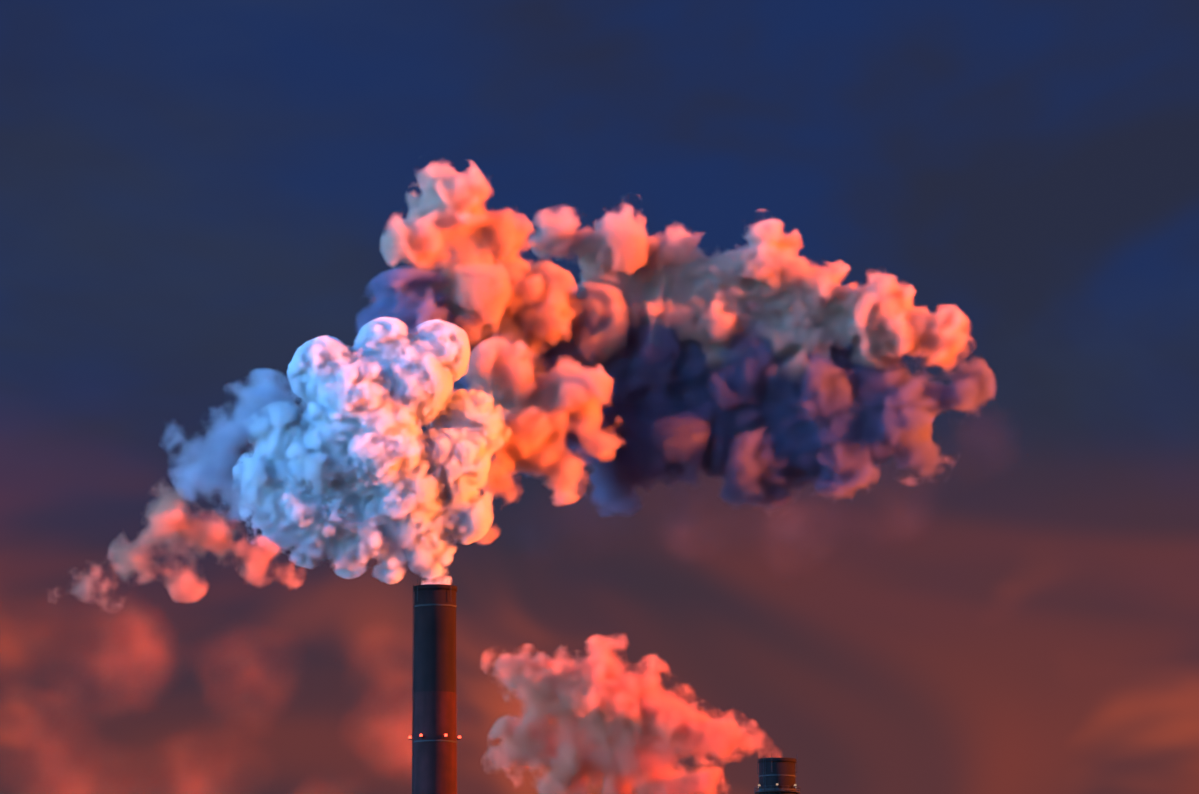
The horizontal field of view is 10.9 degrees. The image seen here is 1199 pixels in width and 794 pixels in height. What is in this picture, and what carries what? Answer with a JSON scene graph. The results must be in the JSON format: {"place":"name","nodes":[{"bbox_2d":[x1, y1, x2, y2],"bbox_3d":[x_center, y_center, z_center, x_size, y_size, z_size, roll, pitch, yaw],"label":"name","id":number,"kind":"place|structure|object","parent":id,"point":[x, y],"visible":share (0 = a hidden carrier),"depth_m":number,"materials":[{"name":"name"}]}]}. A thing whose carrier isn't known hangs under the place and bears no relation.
{"place":"outdoors","nodes":[
{"label":"outdoors","id":0,"kind":"place"},
{"bbox_2d":[408,579,460,793],"bbox_3d":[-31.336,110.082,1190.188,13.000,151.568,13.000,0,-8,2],"label":"chimney","id":1,"kind":"object","parent":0,"point":[434,739],"visible":1,"depth_m":1195.09,"materials":[{"name":"paint"}]},
{"bbox_2d":[0,0,1198,793],"label":"sky","id":2,"kind":"structure","parent":0,"point":[814,383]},
{"bbox_2d":[754,755,799,793],"bbox_3d":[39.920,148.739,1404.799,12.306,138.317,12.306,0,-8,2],"label":"chimney","id":3,"kind":"object","parent":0,"point":[776,776],"visible":1,"depth_m":1410.75,"materials":[{"name":"paint"}]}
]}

